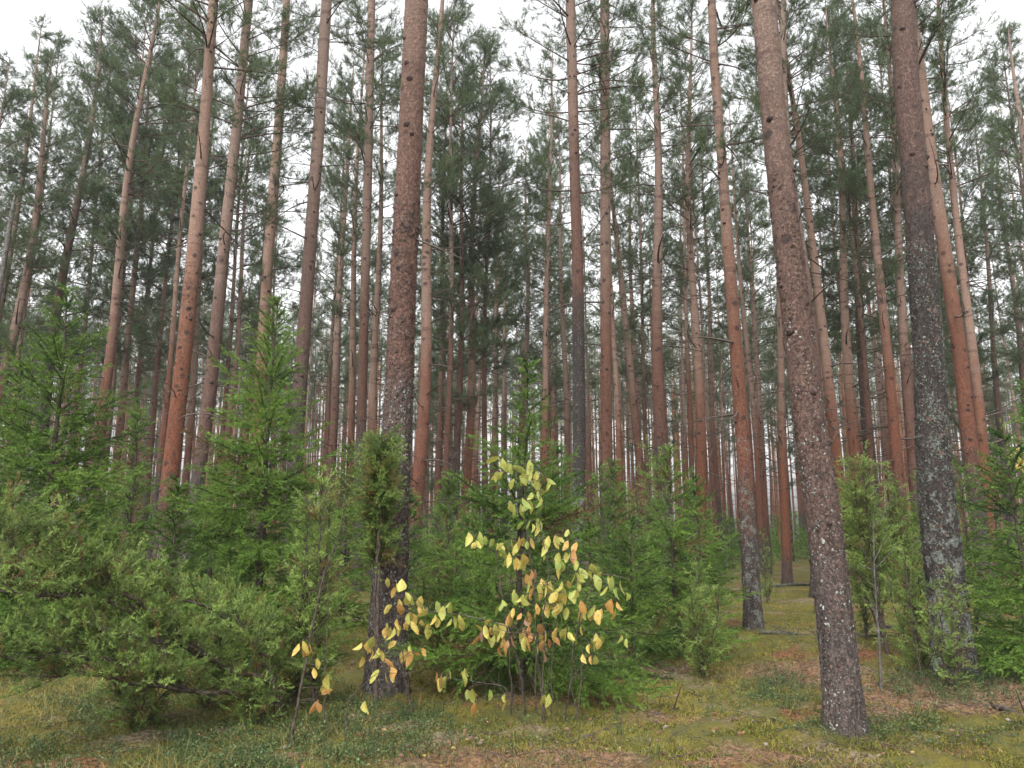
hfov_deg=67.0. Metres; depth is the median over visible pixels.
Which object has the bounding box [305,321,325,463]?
pine tree
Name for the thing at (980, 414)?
pine tree
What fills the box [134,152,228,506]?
pine tree
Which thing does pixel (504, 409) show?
pine tree
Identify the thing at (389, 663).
sapling
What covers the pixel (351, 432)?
pine tree
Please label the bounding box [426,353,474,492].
pine tree
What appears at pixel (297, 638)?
juniper
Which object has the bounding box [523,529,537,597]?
spruce tree
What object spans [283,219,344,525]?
pine tree
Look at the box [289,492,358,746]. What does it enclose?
sapling
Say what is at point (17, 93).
pine tree
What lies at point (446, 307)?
pine tree
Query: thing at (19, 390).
spruce tree
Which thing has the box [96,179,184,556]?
pine tree
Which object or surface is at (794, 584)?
fallen log
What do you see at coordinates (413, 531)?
spruce tree
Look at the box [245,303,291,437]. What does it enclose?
pine tree
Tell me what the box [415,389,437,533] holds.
pine tree
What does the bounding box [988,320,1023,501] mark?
pine tree
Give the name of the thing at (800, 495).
pine tree
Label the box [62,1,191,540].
pine tree
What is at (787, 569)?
pine tree
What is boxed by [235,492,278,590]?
spruce tree
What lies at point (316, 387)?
pine tree
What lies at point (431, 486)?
pine tree
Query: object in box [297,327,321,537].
pine tree
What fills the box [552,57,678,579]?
pine tree
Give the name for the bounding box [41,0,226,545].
pine tree
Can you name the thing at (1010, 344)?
pine tree
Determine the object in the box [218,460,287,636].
spruce tree
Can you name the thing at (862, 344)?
pine tree
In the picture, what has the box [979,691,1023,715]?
fallen log
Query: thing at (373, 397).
pine tree
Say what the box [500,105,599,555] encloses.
pine tree
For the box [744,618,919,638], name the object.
fallen log
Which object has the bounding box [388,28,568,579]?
pine tree
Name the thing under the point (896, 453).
pine tree
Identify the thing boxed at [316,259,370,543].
pine tree
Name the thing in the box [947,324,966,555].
pine tree
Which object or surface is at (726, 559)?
spruce tree
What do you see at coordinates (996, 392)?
pine tree
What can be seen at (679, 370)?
pine tree
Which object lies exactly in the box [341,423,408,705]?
juniper
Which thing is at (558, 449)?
spruce tree
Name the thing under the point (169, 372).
pine tree
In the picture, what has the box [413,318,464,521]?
pine tree
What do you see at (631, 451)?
pine tree
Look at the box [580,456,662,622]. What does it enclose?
spruce tree
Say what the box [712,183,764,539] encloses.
pine tree
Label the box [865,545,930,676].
juniper
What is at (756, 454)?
pine tree
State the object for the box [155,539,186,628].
spruce tree
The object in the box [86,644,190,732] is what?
juniper
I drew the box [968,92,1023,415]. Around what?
pine tree
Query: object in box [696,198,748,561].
pine tree
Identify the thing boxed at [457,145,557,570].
pine tree
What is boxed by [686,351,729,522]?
pine tree
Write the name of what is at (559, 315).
pine tree
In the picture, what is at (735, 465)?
pine tree
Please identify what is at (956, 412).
pine tree
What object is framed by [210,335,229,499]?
pine tree
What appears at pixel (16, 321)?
pine tree
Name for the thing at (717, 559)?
spruce tree
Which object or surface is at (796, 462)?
pine tree
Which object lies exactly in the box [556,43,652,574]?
pine tree
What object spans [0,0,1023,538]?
sky
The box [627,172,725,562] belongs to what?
pine tree
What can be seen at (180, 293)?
pine tree
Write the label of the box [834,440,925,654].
juniper
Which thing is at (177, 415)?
pine tree
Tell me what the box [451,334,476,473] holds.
pine tree
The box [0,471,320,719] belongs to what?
juniper
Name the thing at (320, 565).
juniper
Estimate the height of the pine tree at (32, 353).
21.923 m
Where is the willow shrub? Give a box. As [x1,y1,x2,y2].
[352,456,630,722]
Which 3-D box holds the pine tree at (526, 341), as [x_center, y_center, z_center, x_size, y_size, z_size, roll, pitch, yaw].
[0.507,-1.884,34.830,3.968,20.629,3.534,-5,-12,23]
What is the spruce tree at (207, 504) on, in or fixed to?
on the ground at (801, 572)
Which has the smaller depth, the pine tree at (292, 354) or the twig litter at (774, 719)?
the twig litter at (774, 719)
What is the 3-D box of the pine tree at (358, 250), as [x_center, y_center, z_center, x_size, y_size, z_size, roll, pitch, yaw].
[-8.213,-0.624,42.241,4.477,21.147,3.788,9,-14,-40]
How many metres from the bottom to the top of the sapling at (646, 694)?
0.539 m
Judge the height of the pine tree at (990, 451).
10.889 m
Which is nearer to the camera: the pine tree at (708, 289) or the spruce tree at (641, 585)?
the spruce tree at (641, 585)
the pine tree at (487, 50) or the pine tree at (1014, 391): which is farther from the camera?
the pine tree at (1014, 391)
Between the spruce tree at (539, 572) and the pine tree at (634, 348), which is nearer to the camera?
the spruce tree at (539, 572)
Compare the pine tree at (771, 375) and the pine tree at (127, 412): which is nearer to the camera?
the pine tree at (771, 375)
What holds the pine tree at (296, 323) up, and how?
on the ground at (801, 572)
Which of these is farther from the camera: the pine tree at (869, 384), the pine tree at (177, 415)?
the pine tree at (869, 384)
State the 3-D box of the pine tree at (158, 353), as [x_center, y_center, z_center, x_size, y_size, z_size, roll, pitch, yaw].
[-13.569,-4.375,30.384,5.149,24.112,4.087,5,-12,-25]
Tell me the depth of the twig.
7.30 m
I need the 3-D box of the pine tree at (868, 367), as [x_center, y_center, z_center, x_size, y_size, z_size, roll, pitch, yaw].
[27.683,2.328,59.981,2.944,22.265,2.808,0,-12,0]
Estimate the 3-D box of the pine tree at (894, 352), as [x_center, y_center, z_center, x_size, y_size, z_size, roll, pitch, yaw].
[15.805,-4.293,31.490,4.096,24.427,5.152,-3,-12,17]
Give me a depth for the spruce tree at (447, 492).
12.31 m
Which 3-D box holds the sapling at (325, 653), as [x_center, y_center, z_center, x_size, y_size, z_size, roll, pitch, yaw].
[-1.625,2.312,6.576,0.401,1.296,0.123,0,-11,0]
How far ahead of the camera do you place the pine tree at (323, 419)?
74.37 m
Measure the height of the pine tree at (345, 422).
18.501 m
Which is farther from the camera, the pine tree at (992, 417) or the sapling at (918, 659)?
the pine tree at (992, 417)
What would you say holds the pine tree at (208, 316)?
on the ground at (801, 572)
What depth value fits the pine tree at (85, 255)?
32.75 m
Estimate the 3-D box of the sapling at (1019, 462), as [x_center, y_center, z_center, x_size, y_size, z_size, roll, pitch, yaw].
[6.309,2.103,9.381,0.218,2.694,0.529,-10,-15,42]
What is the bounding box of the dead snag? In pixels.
[0,195,14,359]
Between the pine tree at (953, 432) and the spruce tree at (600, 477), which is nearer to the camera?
the spruce tree at (600, 477)
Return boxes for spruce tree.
[0,281,181,673]
[0,357,85,641]
[75,397,178,636]
[79,510,120,634]
[109,472,219,664]
[146,289,368,677]
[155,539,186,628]
[160,448,249,630]
[187,459,234,605]
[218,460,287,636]
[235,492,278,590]
[267,473,317,581]
[329,503,341,567]
[330,538,351,576]
[363,488,442,650]
[378,356,675,712]
[408,470,489,643]
[408,494,430,597]
[413,504,464,600]
[423,487,516,678]
[515,439,610,632]
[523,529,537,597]
[523,537,555,602]
[559,508,623,655]
[564,459,645,630]
[576,514,692,687]
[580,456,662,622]
[595,482,665,598]
[608,443,762,663]
[659,471,760,636]
[724,515,740,567]
[724,518,739,567]
[884,470,989,629]
[916,456,1023,649]
[956,419,1023,684]
[977,377,1023,641]
[982,550,1023,631]
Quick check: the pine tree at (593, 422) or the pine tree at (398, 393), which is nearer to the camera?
the pine tree at (398, 393)
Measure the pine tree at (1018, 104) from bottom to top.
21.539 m
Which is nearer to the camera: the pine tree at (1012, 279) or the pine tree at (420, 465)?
the pine tree at (420, 465)
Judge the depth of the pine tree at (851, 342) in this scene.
58.48 m
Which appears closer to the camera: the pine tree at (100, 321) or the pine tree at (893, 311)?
the pine tree at (893, 311)
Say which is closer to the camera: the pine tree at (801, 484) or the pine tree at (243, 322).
the pine tree at (243, 322)
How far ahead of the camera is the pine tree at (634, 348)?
37.23 m
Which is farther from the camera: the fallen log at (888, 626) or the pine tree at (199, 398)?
the pine tree at (199, 398)
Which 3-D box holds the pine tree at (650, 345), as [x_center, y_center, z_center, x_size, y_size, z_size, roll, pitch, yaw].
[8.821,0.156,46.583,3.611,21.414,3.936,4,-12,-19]
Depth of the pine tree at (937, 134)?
26.16 m
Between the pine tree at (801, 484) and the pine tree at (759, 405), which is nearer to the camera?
the pine tree at (759, 405)
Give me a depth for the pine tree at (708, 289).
36.69 m
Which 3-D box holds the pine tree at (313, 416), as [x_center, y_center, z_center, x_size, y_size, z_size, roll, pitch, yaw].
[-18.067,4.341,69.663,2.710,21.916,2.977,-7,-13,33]
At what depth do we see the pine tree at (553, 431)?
73.46 m
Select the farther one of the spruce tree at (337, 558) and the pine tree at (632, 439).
the pine tree at (632, 439)
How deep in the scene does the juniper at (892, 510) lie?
11.22 m
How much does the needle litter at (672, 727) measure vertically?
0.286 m
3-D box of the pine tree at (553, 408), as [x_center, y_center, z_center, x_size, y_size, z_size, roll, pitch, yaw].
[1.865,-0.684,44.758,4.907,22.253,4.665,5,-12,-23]
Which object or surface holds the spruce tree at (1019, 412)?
on the ground at (801, 572)
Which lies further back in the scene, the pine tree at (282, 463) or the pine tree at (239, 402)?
the pine tree at (239, 402)
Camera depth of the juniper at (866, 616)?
11.99 m
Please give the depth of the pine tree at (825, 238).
30.62 m
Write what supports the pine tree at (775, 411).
on the ground at (801, 572)
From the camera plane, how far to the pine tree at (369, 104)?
24.49 m
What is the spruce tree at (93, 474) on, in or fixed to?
on the ground at (801, 572)
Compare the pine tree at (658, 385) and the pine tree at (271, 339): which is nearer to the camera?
the pine tree at (658, 385)
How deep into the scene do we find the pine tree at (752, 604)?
14.37 m
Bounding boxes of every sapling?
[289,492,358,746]
[303,578,342,728]
[341,626,421,741]
[569,637,637,713]
[639,668,659,717]
[852,501,895,692]
[897,606,935,697]
[1006,448,1023,534]
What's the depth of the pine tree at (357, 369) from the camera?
68.68 m
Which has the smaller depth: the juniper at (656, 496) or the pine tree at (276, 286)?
the juniper at (656, 496)
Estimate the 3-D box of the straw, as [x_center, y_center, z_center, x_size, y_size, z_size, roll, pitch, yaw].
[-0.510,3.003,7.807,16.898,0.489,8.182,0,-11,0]
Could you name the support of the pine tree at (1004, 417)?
on the ground at (801, 572)
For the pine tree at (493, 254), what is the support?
on the ground at (801, 572)
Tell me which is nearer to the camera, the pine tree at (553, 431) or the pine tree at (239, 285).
the pine tree at (239, 285)
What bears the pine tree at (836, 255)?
on the ground at (801, 572)
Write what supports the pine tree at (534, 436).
on the ground at (801, 572)
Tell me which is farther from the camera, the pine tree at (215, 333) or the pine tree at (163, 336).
the pine tree at (163, 336)
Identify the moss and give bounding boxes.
[0,585,1023,767]
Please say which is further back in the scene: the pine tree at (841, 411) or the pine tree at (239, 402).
the pine tree at (239, 402)
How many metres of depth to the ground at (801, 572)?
7.18 m
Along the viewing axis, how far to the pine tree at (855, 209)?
28.23 m
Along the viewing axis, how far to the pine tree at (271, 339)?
38.59 m
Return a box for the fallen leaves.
[36,647,1021,767]
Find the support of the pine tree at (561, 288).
on the ground at (801, 572)
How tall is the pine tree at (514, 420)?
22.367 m
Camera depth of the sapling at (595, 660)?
7.22 m
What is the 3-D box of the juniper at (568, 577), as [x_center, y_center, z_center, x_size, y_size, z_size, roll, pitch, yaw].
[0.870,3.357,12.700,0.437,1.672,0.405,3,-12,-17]
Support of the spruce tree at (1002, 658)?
on the ground at (801, 572)
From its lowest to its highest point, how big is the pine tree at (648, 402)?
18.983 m
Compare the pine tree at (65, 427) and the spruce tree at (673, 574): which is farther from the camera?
the pine tree at (65, 427)
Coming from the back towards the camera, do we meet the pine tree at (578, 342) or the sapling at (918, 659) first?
the pine tree at (578, 342)
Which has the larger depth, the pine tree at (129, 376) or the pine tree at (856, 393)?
the pine tree at (856, 393)
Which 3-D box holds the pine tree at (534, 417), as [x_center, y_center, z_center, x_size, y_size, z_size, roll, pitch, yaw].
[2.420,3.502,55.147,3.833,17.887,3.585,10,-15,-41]
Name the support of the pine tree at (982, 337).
on the ground at (801, 572)
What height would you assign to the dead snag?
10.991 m
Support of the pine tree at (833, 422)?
on the ground at (801, 572)
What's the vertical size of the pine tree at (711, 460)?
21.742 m
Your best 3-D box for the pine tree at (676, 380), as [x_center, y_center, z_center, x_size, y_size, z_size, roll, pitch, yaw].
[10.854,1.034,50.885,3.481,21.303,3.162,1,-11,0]
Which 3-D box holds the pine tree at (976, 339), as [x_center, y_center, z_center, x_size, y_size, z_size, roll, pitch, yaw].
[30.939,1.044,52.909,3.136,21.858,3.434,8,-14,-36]
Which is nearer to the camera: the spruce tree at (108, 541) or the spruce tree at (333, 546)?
the spruce tree at (108, 541)
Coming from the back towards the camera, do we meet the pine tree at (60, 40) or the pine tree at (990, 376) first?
the pine tree at (990, 376)
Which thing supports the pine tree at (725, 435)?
on the ground at (801, 572)
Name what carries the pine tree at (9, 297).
on the ground at (801, 572)
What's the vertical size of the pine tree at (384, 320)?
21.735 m
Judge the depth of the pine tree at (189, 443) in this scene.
30.89 m
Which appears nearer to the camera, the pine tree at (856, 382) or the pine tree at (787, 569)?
the pine tree at (787, 569)
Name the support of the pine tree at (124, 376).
on the ground at (801, 572)
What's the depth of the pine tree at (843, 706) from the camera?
6.90 m
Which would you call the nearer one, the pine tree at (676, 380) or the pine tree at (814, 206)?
the pine tree at (814, 206)
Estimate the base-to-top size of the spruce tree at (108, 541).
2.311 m
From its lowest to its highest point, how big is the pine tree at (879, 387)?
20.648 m
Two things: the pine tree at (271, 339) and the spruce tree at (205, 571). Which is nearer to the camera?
the spruce tree at (205, 571)
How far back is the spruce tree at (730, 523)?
38.05 m
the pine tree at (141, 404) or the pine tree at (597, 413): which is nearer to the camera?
the pine tree at (141, 404)
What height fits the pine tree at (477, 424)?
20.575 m
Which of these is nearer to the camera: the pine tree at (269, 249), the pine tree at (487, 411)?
the pine tree at (269, 249)
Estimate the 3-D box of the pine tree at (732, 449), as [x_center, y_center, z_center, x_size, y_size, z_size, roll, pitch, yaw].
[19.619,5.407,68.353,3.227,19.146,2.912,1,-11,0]
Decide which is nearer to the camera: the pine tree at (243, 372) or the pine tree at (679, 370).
the pine tree at (679, 370)
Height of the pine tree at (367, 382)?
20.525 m
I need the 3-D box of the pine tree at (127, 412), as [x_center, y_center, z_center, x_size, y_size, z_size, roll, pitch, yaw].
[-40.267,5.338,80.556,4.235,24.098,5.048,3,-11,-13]
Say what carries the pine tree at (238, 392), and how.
on the ground at (801, 572)
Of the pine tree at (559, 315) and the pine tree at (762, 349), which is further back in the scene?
the pine tree at (762, 349)
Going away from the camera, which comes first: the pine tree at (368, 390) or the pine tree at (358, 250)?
the pine tree at (358, 250)
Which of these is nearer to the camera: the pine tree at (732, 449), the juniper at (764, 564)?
the juniper at (764, 564)
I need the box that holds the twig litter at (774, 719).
[0,622,1023,767]
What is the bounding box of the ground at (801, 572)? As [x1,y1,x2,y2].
[0,539,1023,767]
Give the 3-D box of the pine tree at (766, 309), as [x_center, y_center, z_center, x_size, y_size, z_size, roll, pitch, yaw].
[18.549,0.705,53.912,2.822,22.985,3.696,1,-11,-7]
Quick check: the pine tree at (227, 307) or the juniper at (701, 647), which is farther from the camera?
the pine tree at (227, 307)
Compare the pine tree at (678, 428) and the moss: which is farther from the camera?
the pine tree at (678, 428)
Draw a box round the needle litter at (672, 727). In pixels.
[5,627,1023,767]
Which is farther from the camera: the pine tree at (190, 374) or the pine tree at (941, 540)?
the pine tree at (190, 374)
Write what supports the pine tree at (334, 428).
on the ground at (801, 572)
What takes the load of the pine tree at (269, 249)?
on the ground at (801, 572)
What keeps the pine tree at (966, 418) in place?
on the ground at (801, 572)
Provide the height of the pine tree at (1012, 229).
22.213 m
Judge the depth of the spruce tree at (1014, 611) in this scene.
12.23 m
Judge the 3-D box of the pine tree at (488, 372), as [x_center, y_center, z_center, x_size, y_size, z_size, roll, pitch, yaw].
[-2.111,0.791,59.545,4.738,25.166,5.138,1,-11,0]
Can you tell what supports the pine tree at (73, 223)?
on the ground at (801, 572)
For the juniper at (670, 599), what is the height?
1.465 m
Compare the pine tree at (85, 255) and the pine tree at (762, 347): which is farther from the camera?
the pine tree at (762, 347)
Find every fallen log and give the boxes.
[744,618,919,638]
[761,582,809,587]
[886,623,974,631]
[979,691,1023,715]
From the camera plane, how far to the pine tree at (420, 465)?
22.08 m
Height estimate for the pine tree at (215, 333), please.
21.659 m
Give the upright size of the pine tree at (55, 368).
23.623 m
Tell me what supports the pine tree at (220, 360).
on the ground at (801, 572)
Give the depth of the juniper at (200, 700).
7.28 m
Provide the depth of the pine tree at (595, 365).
59.89 m
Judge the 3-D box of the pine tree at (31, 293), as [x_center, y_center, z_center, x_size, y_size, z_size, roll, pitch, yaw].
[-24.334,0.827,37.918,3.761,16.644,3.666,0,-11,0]
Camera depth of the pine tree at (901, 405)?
52.00 m
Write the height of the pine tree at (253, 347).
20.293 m
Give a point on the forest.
(796, 535)
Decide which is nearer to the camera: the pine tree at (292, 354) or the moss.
the moss
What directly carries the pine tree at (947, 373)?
on the ground at (801, 572)
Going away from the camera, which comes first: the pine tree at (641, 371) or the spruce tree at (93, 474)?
the spruce tree at (93, 474)
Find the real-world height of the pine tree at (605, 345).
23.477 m
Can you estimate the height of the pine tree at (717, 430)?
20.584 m
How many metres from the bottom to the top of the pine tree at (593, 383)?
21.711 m
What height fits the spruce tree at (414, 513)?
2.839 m
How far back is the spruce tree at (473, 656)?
8.27 m
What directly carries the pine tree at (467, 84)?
on the ground at (801, 572)
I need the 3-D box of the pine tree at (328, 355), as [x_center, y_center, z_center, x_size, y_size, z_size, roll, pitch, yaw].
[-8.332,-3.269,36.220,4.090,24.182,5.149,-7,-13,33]
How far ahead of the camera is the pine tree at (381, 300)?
40.20 m
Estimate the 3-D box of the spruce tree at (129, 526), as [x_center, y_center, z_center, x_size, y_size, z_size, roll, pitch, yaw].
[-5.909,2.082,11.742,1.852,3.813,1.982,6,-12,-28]
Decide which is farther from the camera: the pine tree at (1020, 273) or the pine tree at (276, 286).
the pine tree at (1020, 273)
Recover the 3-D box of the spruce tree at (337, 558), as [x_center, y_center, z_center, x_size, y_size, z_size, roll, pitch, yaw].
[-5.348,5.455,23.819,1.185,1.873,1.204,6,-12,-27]
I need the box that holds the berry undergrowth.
[0,628,1023,767]
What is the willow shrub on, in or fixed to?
on the ground at (801, 572)
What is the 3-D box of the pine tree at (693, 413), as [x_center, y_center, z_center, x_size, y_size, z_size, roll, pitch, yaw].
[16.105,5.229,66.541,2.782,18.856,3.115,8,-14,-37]
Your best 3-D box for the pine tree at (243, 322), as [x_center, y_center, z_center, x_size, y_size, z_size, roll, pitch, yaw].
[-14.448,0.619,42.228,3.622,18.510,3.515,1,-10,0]
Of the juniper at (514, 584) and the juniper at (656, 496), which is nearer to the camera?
the juniper at (656, 496)
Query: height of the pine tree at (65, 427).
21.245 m
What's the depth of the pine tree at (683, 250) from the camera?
31.88 m
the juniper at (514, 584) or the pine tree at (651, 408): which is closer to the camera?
the juniper at (514, 584)
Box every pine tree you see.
[0,4,145,577]
[0,14,79,434]
[0,28,94,539]
[0,48,64,392]
[0,49,88,480]
[0,244,60,558]
[0,247,57,467]
[2,242,40,384]
[21,269,68,513]
[26,269,70,496]
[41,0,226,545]
[41,14,156,528]
[51,340,85,504]
[59,345,95,529]
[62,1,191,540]
[66,10,208,533]
[67,252,133,495]
[74,241,141,382]
[79,102,175,540]
[85,275,127,386]
[87,322,119,414]
[92,38,197,550]
[95,330,132,445]
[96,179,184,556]
[99,1,240,563]
[106,0,301,604]
[110,3,250,562]
[113,340,142,490]
[126,315,167,543]
[127,318,172,518]
[128,381,155,503]
[133,272,183,476]
[133,278,167,551]
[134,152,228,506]
[142,337,191,483]
[147,0,343,609]
[156,70,241,566]
[156,93,238,555]
[161,279,224,483]
[164,241,227,480]
[173,195,229,561]
[182,27,291,572]
[182,80,300,547]
[186,298,243,547]
[188,265,246,522]
[196,326,220,404]
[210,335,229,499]
[219,0,330,585]
[220,237,280,504]
[221,241,260,540]
[224,294,250,485]
[231,140,302,567]
[231,270,284,430]
[233,358,247,505]
[242,269,285,438]
[244,192,299,543]
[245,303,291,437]
[251,0,395,606]
[266,322,314,463]
[271,343,293,462]
[275,307,306,482]
[276,399,306,515]
[281,82,378,501]
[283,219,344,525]
[290,0,441,591]
[293,287,331,504]
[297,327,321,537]
[304,46,383,575]
[305,19,392,575]
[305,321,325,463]
[307,320,325,547]
[314,366,343,460]
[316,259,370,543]
[324,324,368,542]
[329,24,439,582]
[329,198,390,565]
[331,336,368,508]
[339,0,484,588]
[341,316,384,428]
[343,294,369,435]
[345,241,388,477]
[345,340,382,426]
[346,141,436,378]
[360,0,463,698]
[378,211,446,488]
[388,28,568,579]
[392,0,524,581]
[410,394,444,549]
[411,44,520,572]
[413,58,485,580]
[413,279,454,536]
[413,289,468,515]
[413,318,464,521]
[415,198,480,532]
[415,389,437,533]
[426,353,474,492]
[431,35,537,577]
[434,130,513,525]
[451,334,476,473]
[453,301,492,500]
[454,222,502,558]
[455,344,491,484]
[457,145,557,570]
[464,249,511,556]
[474,191,536,548]
[474,355,501,435]
[477,239,523,523]
[477,256,537,476]
[487,335,513,542]
[488,210,542,552]
[490,0,670,605]
[497,136,569,570]
[499,346,518,545]
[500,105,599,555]
[507,329,535,543]
[507,370,539,500]
[507,381,533,516]
[510,201,589,536]
[514,40,587,578]
[515,96,592,572]
[517,154,570,463]
[520,265,596,555]
[526,0,688,581]
[529,300,569,471]
[531,316,572,469]
[537,394,563,487]
[541,269,592,490]
[550,248,593,486]
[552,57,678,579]
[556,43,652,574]
[560,173,600,563]
[560,320,600,554]
[587,324,599,538]
[588,0,730,589]
[589,71,700,525]
[590,289,652,512]
[591,336,614,498]
[598,140,673,569]
[599,254,640,486]
[612,281,649,548]
[612,320,649,552]
[612,346,648,552]
[615,0,758,585]
[623,328,680,514]
[625,221,686,511]
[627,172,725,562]
[637,0,765,630]
[639,344,653,453]
[645,119,744,571]
[646,48,718,562]
[646,276,707,523]
[664,254,695,539]
[666,337,694,515]
[671,388,694,491]
[672,141,748,570]
[684,347,707,460]
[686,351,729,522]
[694,0,913,597]
[694,93,775,578]
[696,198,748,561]
[700,284,731,489]
[703,124,797,573]
[704,174,788,564]
[705,373,735,517]
[706,293,735,547]
[706,345,748,548]
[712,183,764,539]
[715,321,740,549]
[716,347,737,550]
[718,0,899,595]
[726,4,832,583]
[729,290,776,511]
[746,278,773,496]
[751,0,871,744]
[753,296,777,550]
[755,241,789,491]
[761,327,800,560]
[762,336,790,476]
[771,132,838,428]
[771,352,802,554]
[774,144,862,465]
[784,354,806,553]
[784,356,804,548]
[785,384,846,487]
[789,26,907,582]
[793,0,900,587]
[794,0,910,585]
[797,90,888,495]
[814,0,953,589]
[816,0,960,584]
[820,0,1007,616]
[820,244,854,549]
[824,250,864,475]
[828,161,908,560]
[838,326,876,432]
[839,165,904,475]
[843,10,951,514]
[850,265,881,519]
[851,298,882,490]
[852,0,1023,576]
[855,198,897,507]
[855,338,879,430]
[864,197,976,392]
[867,245,910,503]
[869,0,968,506]
[871,374,885,517]
[874,151,979,475]
[890,0,981,682]
[894,239,961,469]
[901,68,1023,575]
[911,252,1005,522]
[943,324,1006,501]
[944,95,1023,573]
[945,251,988,409]
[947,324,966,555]
[952,357,1023,570]
[959,18,1023,363]
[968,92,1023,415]
[970,293,1010,529]
[971,20,1023,500]
[974,132,1023,516]
[974,230,1023,484]
[982,321,1022,501]
[983,394,1010,546]
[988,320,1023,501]
[996,269,1023,399]
[1000,254,1023,427]
[1003,341,1023,472]
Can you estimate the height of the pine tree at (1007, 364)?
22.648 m
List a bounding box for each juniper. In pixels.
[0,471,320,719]
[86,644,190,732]
[153,559,274,707]
[224,672,293,731]
[243,548,341,705]
[274,464,358,704]
[280,548,298,610]
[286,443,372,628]
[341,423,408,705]
[408,511,474,685]
[498,533,514,587]
[504,528,525,599]
[555,547,575,621]
[625,435,677,627]
[662,553,689,632]
[664,558,737,678]
[758,527,779,602]
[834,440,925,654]
[846,516,875,639]
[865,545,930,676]
[869,468,924,642]
[900,533,924,610]
[915,566,986,687]
[995,523,1007,569]
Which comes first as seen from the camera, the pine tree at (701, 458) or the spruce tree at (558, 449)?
the spruce tree at (558, 449)
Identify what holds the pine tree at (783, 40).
on the ground at (801, 572)
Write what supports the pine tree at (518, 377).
on the ground at (801, 572)
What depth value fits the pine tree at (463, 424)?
62.95 m
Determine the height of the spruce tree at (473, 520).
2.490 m
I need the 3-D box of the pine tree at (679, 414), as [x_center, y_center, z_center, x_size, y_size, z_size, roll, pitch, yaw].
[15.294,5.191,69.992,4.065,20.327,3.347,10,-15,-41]
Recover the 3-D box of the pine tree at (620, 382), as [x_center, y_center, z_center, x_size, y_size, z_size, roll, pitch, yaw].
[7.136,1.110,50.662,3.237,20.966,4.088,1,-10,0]
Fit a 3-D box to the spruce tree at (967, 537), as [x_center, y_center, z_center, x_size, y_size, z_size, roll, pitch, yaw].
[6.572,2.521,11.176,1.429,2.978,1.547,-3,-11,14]
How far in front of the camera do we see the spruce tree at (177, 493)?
9.28 m
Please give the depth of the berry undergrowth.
6.46 m
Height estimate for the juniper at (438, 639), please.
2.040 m
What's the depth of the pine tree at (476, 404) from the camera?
76.91 m
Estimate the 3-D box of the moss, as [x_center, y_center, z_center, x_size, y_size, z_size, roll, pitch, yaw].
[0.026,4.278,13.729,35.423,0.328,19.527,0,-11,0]
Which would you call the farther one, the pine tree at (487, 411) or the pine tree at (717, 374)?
the pine tree at (487, 411)
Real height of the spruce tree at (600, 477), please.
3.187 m
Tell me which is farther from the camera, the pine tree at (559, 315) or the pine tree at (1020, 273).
the pine tree at (1020, 273)
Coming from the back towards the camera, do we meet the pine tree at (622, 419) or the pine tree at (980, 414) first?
the pine tree at (622, 419)
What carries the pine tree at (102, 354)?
on the ground at (801, 572)
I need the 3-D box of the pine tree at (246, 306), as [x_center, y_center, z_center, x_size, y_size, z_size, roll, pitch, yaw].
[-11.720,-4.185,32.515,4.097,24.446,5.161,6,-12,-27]
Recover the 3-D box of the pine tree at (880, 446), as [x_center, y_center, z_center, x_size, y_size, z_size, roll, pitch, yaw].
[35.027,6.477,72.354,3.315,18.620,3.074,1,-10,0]
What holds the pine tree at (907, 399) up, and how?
on the ground at (801, 572)
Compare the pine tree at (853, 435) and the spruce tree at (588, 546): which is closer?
the spruce tree at (588, 546)
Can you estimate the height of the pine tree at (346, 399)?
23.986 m
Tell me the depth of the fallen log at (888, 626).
13.25 m
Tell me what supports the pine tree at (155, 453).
on the ground at (801, 572)
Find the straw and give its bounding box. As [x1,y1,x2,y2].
[0,633,943,767]
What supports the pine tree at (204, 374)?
on the ground at (801, 572)
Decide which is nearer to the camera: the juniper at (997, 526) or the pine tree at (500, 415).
the juniper at (997, 526)
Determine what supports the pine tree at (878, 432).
on the ground at (801, 572)
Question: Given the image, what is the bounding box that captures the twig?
[614,685,681,714]
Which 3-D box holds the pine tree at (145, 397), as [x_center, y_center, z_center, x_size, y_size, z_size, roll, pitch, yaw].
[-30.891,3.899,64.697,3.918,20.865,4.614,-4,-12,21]
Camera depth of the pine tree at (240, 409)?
70.40 m
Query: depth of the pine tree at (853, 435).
25.98 m
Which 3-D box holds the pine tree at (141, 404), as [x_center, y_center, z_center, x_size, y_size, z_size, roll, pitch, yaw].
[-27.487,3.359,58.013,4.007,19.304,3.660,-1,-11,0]
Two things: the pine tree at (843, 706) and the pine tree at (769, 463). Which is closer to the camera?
the pine tree at (843, 706)
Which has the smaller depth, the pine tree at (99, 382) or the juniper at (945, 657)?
the juniper at (945, 657)
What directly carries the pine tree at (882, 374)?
on the ground at (801, 572)
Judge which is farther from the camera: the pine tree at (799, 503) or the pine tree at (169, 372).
the pine tree at (799, 503)
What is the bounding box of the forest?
[0,263,1023,562]
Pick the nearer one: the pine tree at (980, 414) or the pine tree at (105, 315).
the pine tree at (980, 414)
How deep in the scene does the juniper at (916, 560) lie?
15.75 m
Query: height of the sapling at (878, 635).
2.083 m
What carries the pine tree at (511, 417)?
on the ground at (801, 572)
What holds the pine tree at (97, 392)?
on the ground at (801, 572)
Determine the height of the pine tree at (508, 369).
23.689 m
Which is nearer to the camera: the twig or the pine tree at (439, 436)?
the twig
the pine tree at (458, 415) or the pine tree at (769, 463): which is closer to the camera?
the pine tree at (458, 415)
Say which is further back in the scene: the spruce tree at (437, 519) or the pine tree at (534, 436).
the pine tree at (534, 436)

